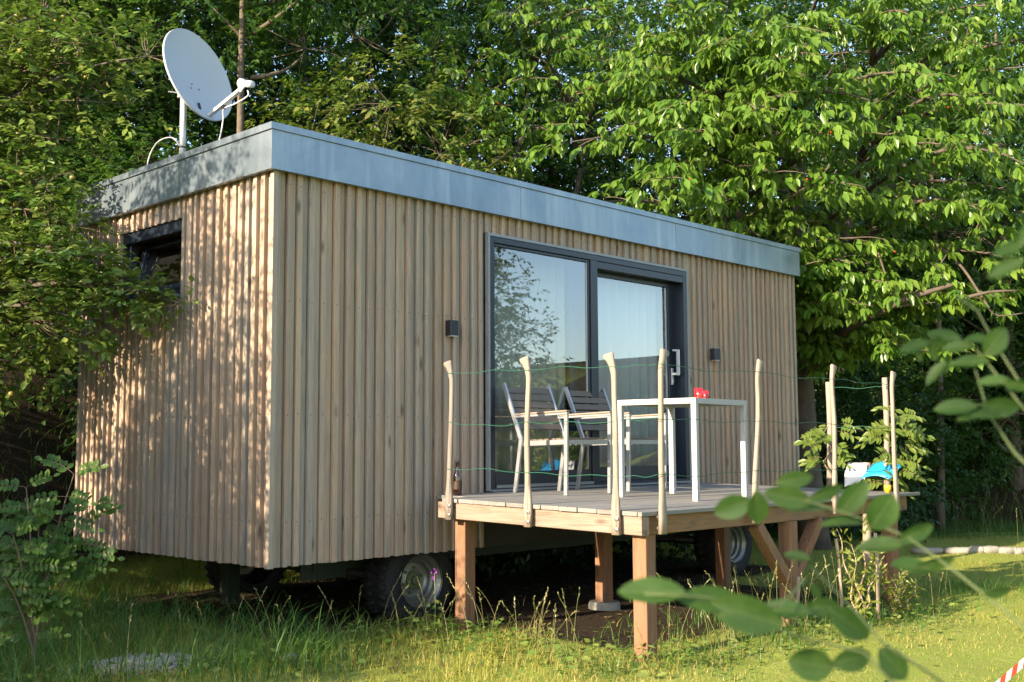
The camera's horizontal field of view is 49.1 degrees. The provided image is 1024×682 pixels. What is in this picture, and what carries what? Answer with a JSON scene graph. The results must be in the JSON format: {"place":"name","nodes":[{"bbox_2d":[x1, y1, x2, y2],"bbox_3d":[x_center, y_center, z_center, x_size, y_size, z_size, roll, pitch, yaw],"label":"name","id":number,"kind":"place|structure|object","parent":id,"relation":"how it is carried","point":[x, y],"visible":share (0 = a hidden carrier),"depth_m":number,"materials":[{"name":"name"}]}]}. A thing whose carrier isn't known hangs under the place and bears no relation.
{"place":"outdoors","nodes":[
{"label":"outdoors","id":0,"kind":"place"},
{"bbox_2d":[23,649,226,680],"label":"gravel","id":1,"kind":"structure","parent":0,"point":[172,660],"depth_m":6.72,"materials":[{"name":"grey gravel"}]},
{"bbox_2d":[282,652,296,662],"bbox_3d":[-1.351,1.940,6.829,0.100,0.084,0.097,1,-5,-11],"label":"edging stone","id":2,"kind":"object","parent":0,"point":[289,656],"visible":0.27,"depth_m":6.80,"materials":[{"name":"grey stone"}]},
{"bbox_2d":[0,116,1023,681],"bbox_3d":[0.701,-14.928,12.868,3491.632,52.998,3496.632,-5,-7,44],"label":"ground","id":3,"kind":"structure","parent":0,"point":[1006,654],"depth_m":9.35,"materials":[{"name":"green plant"}]},
{"bbox_2d":[0,454,124,664],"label":"robinia sapling","id":4,"kind":"object","parent":3,"relation":"on","point":[36,600],"visible":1,"depth_m":6.20,"materials":[{"name":"green plant"}]},
{"bbox_2d":[1,0,145,157],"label":"hillside tree","id":5,"kind":"object","parent":3,"relation":"on","point":[92,32],"visible":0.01,"depth_m":14.52,"materials":[{"name":"green plant"}]},
{"bbox_2d":[0,33,149,275],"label":"hillside shrub","id":6,"kind":"object","parent":3,"relation":"on","point":[83,178],"visible":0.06,"depth_m":12.72,"materials":[{"name":"green plant"}]},
{"bbox_2d":[0,0,199,430],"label":"apple tree","id":7,"kind":"object","parent":3,"relation":"on","point":[60,292],"visible":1,"depth_m":8.89,"materials":[{"name":"green plant"}]},
{"bbox_2d":[0,108,201,457],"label":"hillside shrub","id":8,"kind":"object","parent":3,"relation":"on","point":[115,168],"visible":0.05,"depth_m":11.24,"materials":[{"name":"green plant"}]},
{"bbox_2d":[0,0,259,243],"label":"hillside tree","id":9,"kind":"object","parent":3,"relation":"on","point":[169,7],"visible":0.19,"depth_m":13.75,"materials":[{"name":"green plant"}]},
{"bbox_2d":[25,0,326,168],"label":"hillside tree","id":10,"kind":"object","parent":3,"relation":"on","point":[208,24],"visible":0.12,"depth_m":16.44,"materials":[{"name":"green plant"}]},
{"bbox_2d":[111,0,415,132],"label":"hillside tree","id":11,"kind":"object","parent":3,"relation":"on","point":[276,17],"visible":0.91,"depth_m":13.45,"materials":[{"name":"green plant"}]},
{"bbox_2d":[292,636,325,654],"bbox_3d":[-1.248,1.921,7.020,0.188,0.136,0.234,3,-6,-35],"label":"dock plant","id":12,"kind":"object","parent":3,"relation":"on","point":[304,642],"visible":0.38,"depth_m":7.00,"materials":[{"name":"green plant"}]},
{"bbox_2d":[171,0,493,159],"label":"hillside tree","id":13,"kind":"object","parent":3,"relation":"on","point":[304,69],"visible":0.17,"depth_m":16.81,"materials":[{"name":"green plant"}]},
{"bbox_2d":[205,0,586,196],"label":"hillside tree","id":14,"kind":"object","parent":3,"relation":"on","point":[392,38],"visible":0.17,"depth_m":18.81,"materials":[{"name":"green plant"}]},
{"bbox_2d":[243,19,568,382],"bbox_3d":[-1.511,-0.484,13.628,5.740,6.272,4.524,-2,-5,15],"label":"tree","id":15,"kind":"object","parent":3,"relation":"on","point":[367,138],"visible":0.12,"depth_m":13.27,"materials":[{"name":"green plant"}]},
{"bbox_2d":[426,568,441,638],"bbox_3d":[-0.531,1.795,7.675,0.126,0.464,0.129,-5,-7,44],"label":"vetch plant","id":16,"kind":"object","parent":3,"relation":"on","point":[433,607],"visible":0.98,"depth_m":7.66,"materials":[{"name":"green plant"}]},
{"bbox_2d":[73,121,800,621],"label":"tiny house","id":17,"kind":"structure","parent":3,"relation":"on","point":[269,409],"depth_m":8.51,"materials":[{"name":"wood"}]},
{"bbox_2d":[113,220,181,308],"bbox_3d":[-2.848,-0.596,8.842,1.030,0.601,0.195,-5,-7,44],"label":"window","id":18,"kind":"structure","parent":17,"relation":"in","point":[131,240],"depth_m":8.91,"materials":[{"name":"metal"}]},
{"bbox_2d":[147,28,254,164],"bbox_3d":[-2.418,-1.815,8.661,0.616,1.249,1.003,3,-6,-28],"label":"satellite dish","id":19,"kind":"object","parent":17,"relation":"on","point":[197,75],"visible":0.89,"depth_m":8.72,"materials":[{"name":"grey paint"}]},
{"bbox_2d":[446,320,458,336],"bbox_3d":[-0.478,-0.096,8.727,0.096,0.124,0.088,-5,-7,44],"label":"wall lamp","id":20,"kind":"object","parent":17,"relation":"attached to","point":[452,328],"visible":1,"depth_m":8.69,"materials":[{"name":"metal"}]},
{"bbox_2d":[494,248,565,471],"bbox_3d":[0.149,0.225,9.799,0.054,2.030,0.942,-5,-7,44],"label":"window pane","id":21,"kind":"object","parent":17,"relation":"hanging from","point":[529,308],"visible":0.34,"depth_m":9.81,"materials":[{"name":"clear glass"}]},
{"bbox_2d":[568,260,579,469],"bbox_3d":[0.555,0.256,10.149,0.092,2.030,0.058,4,-7,-41],"label":"curtain","id":22,"kind":"object","parent":17,"relation":"hanging from","point":[574,451],"visible":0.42,"depth_m":10.15,"materials":[{"name":"white fabric"}]},
{"bbox_2d":[483,236,689,490],"bbox_3d":[0.715,0.259,10.062,0.164,2.057,2.741,-5,-7,44],"label":"sliding door","id":23,"kind":"structure","parent":17,"relation":"in","point":[596,263],"depth_m":10.06,"materials":[{"name":"grey metal"}]},
{"bbox_2d":[597,271,665,466],"bbox_3d":[1.280,0.324,10.927,0.058,2.030,1.622,-5,-7,44],"label":"curtain","id":24,"kind":"object","parent":17,"relation":"hanging from","point":[630,323],"visible":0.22,"depth_m":10.82,"materials":[{"name":"white fabric"}]},
{"bbox_2d":[710,348,719,360],"bbox_3d":[2.036,0.140,11.329,0.096,0.121,0.105,-5,-7,44],"label":"wall lamp","id":25,"kind":"object","parent":17,"relation":"attached to","point":[714,354],"visible":1,"depth_m":11.28,"materials":[{"name":"metal"}]},
{"bbox_2d":[321,376,574,581],"bbox_3d":[-0.705,1.122,12.167,3.729,4.510,3.548,-5,-7,39],"label":"hillside shrub","id":26,"kind":"object","parent":3,"relation":"on","point":[480,562],"visible":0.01,"depth_m":11.54,"materials":[{"name":"green plant"}]},
{"bbox_2d":[85,551,933,681],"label":"leaf litter","id":27,"kind":"object","parent":3,"relation":"on","point":[535,635],"visible":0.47,"depth_m":9.27,"materials":[{"name":"brown plant"}]},
{"bbox_2d":[0,572,1021,681],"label":"clover","id":28,"kind":"object","parent":3,"relation":"on","point":[641,673],"visible":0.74,"depth_m":6.91,"materials":[{"name":"green plant"}]},
{"bbox_2d":[0,418,1023,681],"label":"tall grass","id":29,"kind":"structure","parent":3,"relation":"on","point":[96,602],"depth_m":7.27,"materials":[{"name":"green plant"}]},
{"bbox_2d":[0,296,1023,577],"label":"bank growth","id":30,"kind":"object","parent":3,"relation":"on","point":[898,528],"visible":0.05,"depth_m":17.45,"materials":[{"name":"green plant"}]},
{"bbox_2d":[392,0,676,194],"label":"cherry tree","id":31,"kind":"object","parent":3,"relation":"on","point":[549,40],"visible":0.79,"depth_m":14.63,"materials":[{"name":"green plant"}]},
{"bbox_2d":[76,0,1023,327],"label":"distant wood","id":32,"kind":"object","parent":3,"relation":"on","point":[480,40],"depth_m":27.18,"materials":[{"name":"green plant"}]},
{"bbox_2d":[413,0,712,213],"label":"hillside tree","id":33,"kind":"object","parent":3,"relation":"on","point":[609,159],"visible":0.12,"depth_m":19.02,"materials":[{"name":"green plant"}]},
{"bbox_2d":[498,297,696,568],"bbox_3d":[0.790,1.205,13.511,3.735,4.748,3.925,-4,-6,35],"label":"hillside shrub","id":34,"kind":"object","parent":3,"relation":"on","point":[572,561],"visible":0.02,"depth_m":12.86,"materials":[{"name":"green plant"}]},
{"bbox_2d":[530,0,820,409],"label":"hillside tree","id":35,"kind":"object","parent":3,"relation":"on","point":[652,17],"visible":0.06,"depth_m":19.15,"materials":[{"name":"green plant"}]},
{"bbox_2d":[437,483,919,661],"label":"deck","id":36,"kind":"structure","parent":3,"relation":"on","point":[585,509],"depth_m":8.04,"materials":[{"name":"wood"}]},
{"bbox_2d":[443,360,453,519],"bbox_3d":[-0.458,0.707,8.057,0.046,1.140,0.103,5,-7,-43],"label":"fence post","id":37,"kind":"object","parent":36,"relation":"attached to","point":[449,489],"visible":1,"depth_m":8.03,"materials":[{"name":"brown wood"}]},
{"bbox_2d":[453,461,461,494],"bbox_3d":[-0.411,1.031,8.452,0.068,0.260,0.068,-5,-7,44],"label":"beer bottle","id":38,"kind":"object","parent":36,"relation":"on","point":[457,482],"visible":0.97,"depth_m":8.42,"materials":[{"name":"brown glass"}]},
{"bbox_2d":[519,356,532,526],"bbox_3d":[0.093,0.671,7.535,0.046,1.143,0.098,3,-6,-33],"label":"fence post","id":39,"kind":"object","parent":36,"relation":"attached to","point":[527,508],"visible":1,"depth_m":7.51,"materials":[{"name":"brown wood"}]},
{"bbox_2d":[502,383,611,494],"bbox_3d":[0.360,0.772,8.967,0.701,0.884,0.566,-5,-7,44],"label":"garden chair","id":40,"kind":"object","parent":36,"relation":"on","point":[540,417],"visible":0.97,"depth_m":8.96,"materials":[{"name":"metal"}]},
{"bbox_2d":[603,352,620,534],"bbox_3d":[0.621,0.636,7.020,0.116,1.139,0.047,-6,-8,44],"label":"fence post","id":41,"kind":"object","parent":36,"relation":"attached to","point":[615,503],"visible":1,"depth_m":6.98,"materials":[{"name":"brown wood"}]},
{"bbox_2d":[447,363,890,385],"bbox_3d":[1.576,0.235,8.006,1.478,0.046,3.816,-15,-16,70],"label":"fence wire","id":42,"kind":"object","parent":41,"relation":"attached to","point":[662,364],"visible":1,"depth_m":7.54,"materials":[{"name":"green"}]},
{"bbox_2d":[453,468,894,477],"bbox_3d":[1.585,0.925,7.946,1.479,0.074,3.828,-15,-16,70],"label":"fence wire","id":43,"kind":"object","parent":41,"relation":"attached to","point":[666,474],"visible":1,"depth_m":7.53,"materials":[{"name":"green"}]},
{"bbox_2d":[564,387,667,490],"bbox_3d":[0.890,0.832,9.641,0.701,0.884,0.566,-5,-7,42],"label":"garden chair","id":44,"kind":"object","parent":36,"relation":"on","point":[629,441],"visible":0.57,"depth_m":9.63,"materials":[{"name":"grey plastic"}]},
{"bbox_2d":[657,348,669,533],"bbox_3d":[0.949,0.623,7.031,0.047,1.157,0.121,-5,-8,44],"label":"fence post","id":45,"kind":"object","parent":36,"relation":"attached to","point":[662,506],"visible":1,"depth_m":6.99,"materials":[{"name":"brown wood"}]},
{"bbox_2d":[617,398,748,500],"bbox_3d":[1.309,0.824,8.579,0.682,0.744,0.793,-5,-7,39],"label":"garden table","id":46,"kind":"object","parent":36,"relation":"on","point":[672,404],"visible":0.92,"depth_m":8.48,"materials":[{"name":"metal"}]},
{"bbox_2d":[694,388,703,397],"bbox_3d":[1.375,0.384,8.255,0.070,0.072,0.070,-5,-7,44],"label":"candle glass","id":47,"kind":"object","parent":46,"relation":"on","point":[698,392],"visible":0.85,"depth_m":8.23,"materials":[{"name":"red glass"}]},
{"bbox_2d":[703,391,708,397],"bbox_3d":[1.446,0.402,8.382,0.054,0.058,0.054,-5,-7,44],"label":"candle glass","id":48,"kind":"object","parent":46,"relation":"on","point":[705,394],"visible":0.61,"depth_m":8.36,"materials":[{"name":"red glass"}]},
{"bbox_2d":[752,359,763,522],"bbox_3d":[1.709,0.692,7.818,0.046,1.142,0.112,-5,-12,44],"label":"fence post","id":49,"kind":"object","parent":36,"relation":"attached to","point":[759,365],"visible":0.65,"depth_m":7.81,"materials":[{"name":"brown wood"}]},
{"bbox_2d":[447,418,891,429],"bbox_3d":[1.581,0.591,7.975,1.479,0.068,3.822,-15,-16,70],"label":"fence wire","id":50,"kind":"object","parent":49,"relation":"attached to","point":[662,419],"visible":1,"depth_m":7.48,"materials":[{"name":"green"}]},
{"bbox_2d":[794,417,862,485],"bbox_3d":[2.817,1.002,10.036,0.622,0.652,0.581,-5,-7,44],"label":"climbing plant","id":51,"kind":"object","parent":36,"relation":"on","point":[814,435],"visible":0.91,"depth_m":9.99,"materials":[{"name":"green plant"}]},
{"bbox_2d":[825,382,831,485],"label":"fence post","id":52,"kind":"object","parent":36,"relation":"on","point":[829,429],"visible":0.62,"depth_m":10.11,"materials":[{"name":"brown wood"}]},
{"bbox_2d":[834,385,887,388],"bbox_3d":[3.111,0.414,9.802,0.279,0.055,0.881,1,-6,-18],"label":"fence wire","id":53,"kind":"object","parent":52,"relation":"attached to","point":[862,388],"visible":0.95,"depth_m":9.94,"materials":[{"name":"green"}]},
{"bbox_2d":[830,364,838,513],"bbox_3d":[2.472,0.748,8.609,0.047,1.143,0.103,-5,-8,44],"label":"fence post","id":54,"kind":"object","parent":36,"relation":"attached to","point":[833,369],"visible":0.81,"depth_m":8.59,"materials":[{"name":"brown wood"}]},
{"bbox_2d":[882,377,890,491],"bbox_3d":[3.248,0.810,9.748,0.066,0.987,0.065,-5,-7,44],"label":"fence post","id":55,"kind":"object","parent":36,"relation":"on","point":[886,413],"visible":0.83,"depth_m":9.74,"materials":[{"name":"brown wood"}]},
{"bbox_2d":[884,485,890,492],"bbox_3d":[3.173,1.249,9.478,0.061,0.067,0.062,-5,-7,44],"label":"jar","id":56,"kind":"object","parent":36,"relation":"on","point":[887,488],"visible":1,"depth_m":9.46,"materials":[{"name":"yellow glass"}]},
{"bbox_2d":[854,405,935,499],"bbox_3d":[3.318,0.967,9.765,0.722,0.834,0.665,-5,-7,44],"label":"climbing plant","id":57,"kind":"object","parent":36,"relation":"on","point":[913,431],"visible":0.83,"depth_m":9.70,"materials":[{"name":"green plant"}]},
{"bbox_2d":[890,371,899,507],"bbox_3d":[3.192,0.819,9.349,0.104,1.140,0.046,4,-7,-40],"label":"fence post","id":58,"kind":"object","parent":36,"relation":"attached to","point":[893,374],"visible":0.77,"depth_m":9.31,"materials":[{"name":"brown wood"}]},
{"bbox_2d":[522,0,1023,549],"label":"cherry tree","id":59,"kind":"object","parent":3,"relation":"on","point":[730,122],"visible":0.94,"depth_m":13.19,"materials":[{"name":"green plant"}]},
{"bbox_2d":[793,576,799,626],"bbox_3d":[2.052,1.906,8.093,0.067,0.412,0.039,-5,-7,44],"label":"wooden stake","id":60,"kind":"object","parent":3,"relation":"on","point":[797,598],"visible":0.45,"depth_m":8.08,"materials":[{"name":"beige wood"}]},
{"bbox_2d":[626,0,987,454],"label":"hillside tree","id":61,"kind":"object","parent":3,"relation":"on","point":[803,6],"visible":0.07,"depth_m":19.25,"materials":[{"name":"green plant"}]},
{"bbox_2d":[618,471,1023,681],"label":"robinia spray","id":62,"kind":"object","parent":3,"relation":"on","point":[747,614],"visible":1,"depth_m":1.05,"materials":[{"name":"green plant"}]},
{"bbox_2d":[834,538,843,606],"bbox_3d":[2.457,1.816,8.394,0.102,0.675,0.029,5,-7,-43],"label":"wooden stake","id":63,"kind":"object","parent":3,"relation":"on","point":[839,575],"visible":0.66,"depth_m":8.38,"materials":[{"name":"beige wood"}]},
{"bbox_2d":[831,508,886,617],"bbox_3d":[2.552,1.663,8.220,0.348,0.868,0.364,1,-5,-10],"label":"corkscrew willow","id":64,"kind":"object","parent":3,"relation":"on","point":[860,588],"visible":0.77,"depth_m":8.19,"materials":[{"name":"green plant"}]},
{"bbox_2d":[862,462,871,567],"bbox_3d":[3.856,1.917,12.194,0.098,1.192,0.186,0,-5,-7],"label":"wooden stake","id":65,"kind":"object","parent":3,"relation":"on","point":[868,554],"visible":0.32,"depth_m":12.14,"materials":[{"name":"beige wood"}]},
{"bbox_2d":[767,317,979,546],"bbox_3d":[4.730,1.563,16.669,3.548,4.510,3.729,-5,-7,43],"label":"hillside shrub","id":66,"kind":"object","parent":3,"relation":"on","point":[853,415],"visible":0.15,"depth_m":16.26,"materials":[{"name":"green plant"}]},
{"bbox_2d":[874,533,880,618],"bbox_3d":[2.832,1.845,8.694,0.034,0.714,0.086,-2,-6,18],"label":"wooden stake","id":67,"kind":"object","parent":3,"relation":"on","point":[877,589],"visible":0.58,"depth_m":8.68,"materials":[{"name":"beige wood"}]},
{"bbox_2d":[763,0,1023,464],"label":"hillside tree","id":68,"kind":"object","parent":3,"relation":"on","point":[865,55],"visible":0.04,"depth_m":19.49,"materials":[{"name":"green plant"}]},
{"bbox_2d":[871,563,925,617],"bbox_3d":[3.033,1.938,8.718,0.383,0.490,0.388,1,-5,-11],"label":"corkscrew willow","id":69,"kind":"object","parent":3,"relation":"on","point":[904,603],"visible":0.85,"depth_m":8.71,"materials":[{"name":"green plant"}]},
{"bbox_2d":[806,0,1023,528],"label":"hillside tree","id":70,"kind":"object","parent":3,"relation":"on","point":[940,469],"visible":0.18,"depth_m":18.19,"materials":[{"name":"green plant"}]},
{"bbox_2d":[816,314,1023,523],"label":"hillside shrub","id":71,"kind":"object","parent":3,"relation":"on","point":[954,391],"visible":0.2,"depth_m":18.32,"materials":[{"name":"green plant"}]},
{"bbox_2d":[910,547,943,553],"bbox_3d":[5.146,2.596,13.871,0.420,0.094,0.197,0,-5,-4],"label":"edging stone","id":72,"kind":"object","parent":3,"relation":"on","point":[933,550],"visible":0.81,"depth_m":13.81,"materials":[{"name":"grey stone"}]},
{"bbox_2d":[865,0,1023,496],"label":"hillside tree","id":73,"kind":"object","parent":3,"relation":"on","point":[1014,473],"visible":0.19,"depth_m":19.18,"materials":[{"name":"green plant"}]},
{"bbox_2d":[868,243,1023,449],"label":"hillside shrub","id":74,"kind":"object","parent":3,"relation":"on","point":[980,377],"visible":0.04,"depth_m":20.62,"materials":[{"name":"green plant"}]},
{"bbox_2d":[943,547,974,553],"bbox_3d":[5.527,2.593,13.875,0.400,0.095,0.199,-1,-5,5],"label":"edging stone","id":75,"kind":"object","parent":3,"relation":"on","point":[954,550],"visible":0.84,"depth_m":13.80,"materials":[{"name":"white stone"}]},
{"bbox_2d":[899,226,1023,463],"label":"robinia spray","id":76,"kind":"object","parent":3,"relation":"on","point":[995,341],"visible":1,"depth_m":1.13,"materials":[{"name":"green plant"}]},
{"bbox_2d":[901,488,1023,546],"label":"meadow stalks","id":77,"kind":"object","parent":3,"relation":"on","point":[982,518],"visible":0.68,"depth_m":16.34,"materials":[{"name":"green plant"}]},
{"bbox_2d":[923,248,1023,436],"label":"hillside shrub","id":78,"kind":"object","parent":3,"relation":"on","point":[998,390],"visible":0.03,"depth_m":20.93,"materials":[{"name":"green plant"}]},
{"bbox_2d":[970,545,984,552],"bbox_3d":[5.746,2.581,13.881,0.180,0.101,0.178,-1,-5,11],"label":"edging stone","id":79,"kind":"object","parent":3,"relation":"on","point":[978,549],"visible":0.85,"depth_m":13.80,"materials":[{"name":"beige stone"}]},
{"bbox_2d":[958,0,1023,358],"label":"hillside tree","id":80,"kind":"object","parent":3,"relation":"on","point":[1002,223],"visible":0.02,"depth_m":19.99,"materials":[{"name":"green plant"}]},
{"bbox_2d":[983,545,999,552],"bbox_3d":[5.900,2.583,13.877,0.260,0.104,0.195,1,-6,-18],"label":"edging stone","id":81,"kind":"object","parent":3,"relation":"on","point":[991,549],"visible":0.76,"depth_m":13.80,"materials":[{"name":"beige stone"}]},
{"bbox_2d":[999,546,1014,553],"bbox_3d":[6.085,2.594,13.870,0.240,0.106,0.200,1,-5,-14],"label":"edging stone","id":82,"kind":"object","parent":3,"relation":"on","point":[1006,550],"visible":0.73,"depth_m":13.79,"materials":[{"name":"beige stone"}]},
{"bbox_2d":[1012,547,1023,553],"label":"edging stone","id":83,"kind":"object","parent":3,"relation":"on","point":[1019,550],"visible":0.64,"depth_m":13.79,"materials":[{"name":"beige stone"}]},
{"bbox_2d":[80,547,1023,675],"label":"seeding grass","id":84,"kind":"structure","parent":0,"point":[544,599],"depth_m":7.32,"materials":[{"name":"green plant"}]},
{"bbox_2d":[93,0,1023,216],"label":"sky","id":85,"kind":"structure","parent":0,"point":[850,44],"materials":[{"name":"white"}]},
{"bbox_3d":[2.734,1.544,5.381,0.054,0.706,0.052,-5,-7,44],"label":"wooden stake","id":86,"kind":"object","parent":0,"visible":0},
{"bbox_2d":[996,658,1023,681],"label":"barrier tape","id":87,"kind":"object","parent":86,"relation":"attached to","point":[1012,671],"visible":1,"depth_m":5.15,"materials":[{"name":"white"}]},
{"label":"fence wire","id":88,"kind":"object","parent":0,"visible":0},
{"bbox_2d":[844,463,871,486],"bbox_3d":[3.053,1.185,9.902,0.206,0.222,0.176,-5,-7,44],"label":"towel","id":89,"kind":"object","parent":88,"relation":"hanging from","point":[854,475],"visible":0.61,"depth_m":9.88,"materials":[{"name":"white fabric"}]},
{"bbox_2d":[860,461,900,478],"bbox_3d":[3.194,1.118,9.701,0.320,0.162,0.152,-5,-7,44],"label":"plastic sheet","id":90,"kind":"object","parent":88,"relation":"on","point":[874,468],"visible":0.78,"depth_m":9.70,"materials":[{"name":"blue plastic"}]}
]}

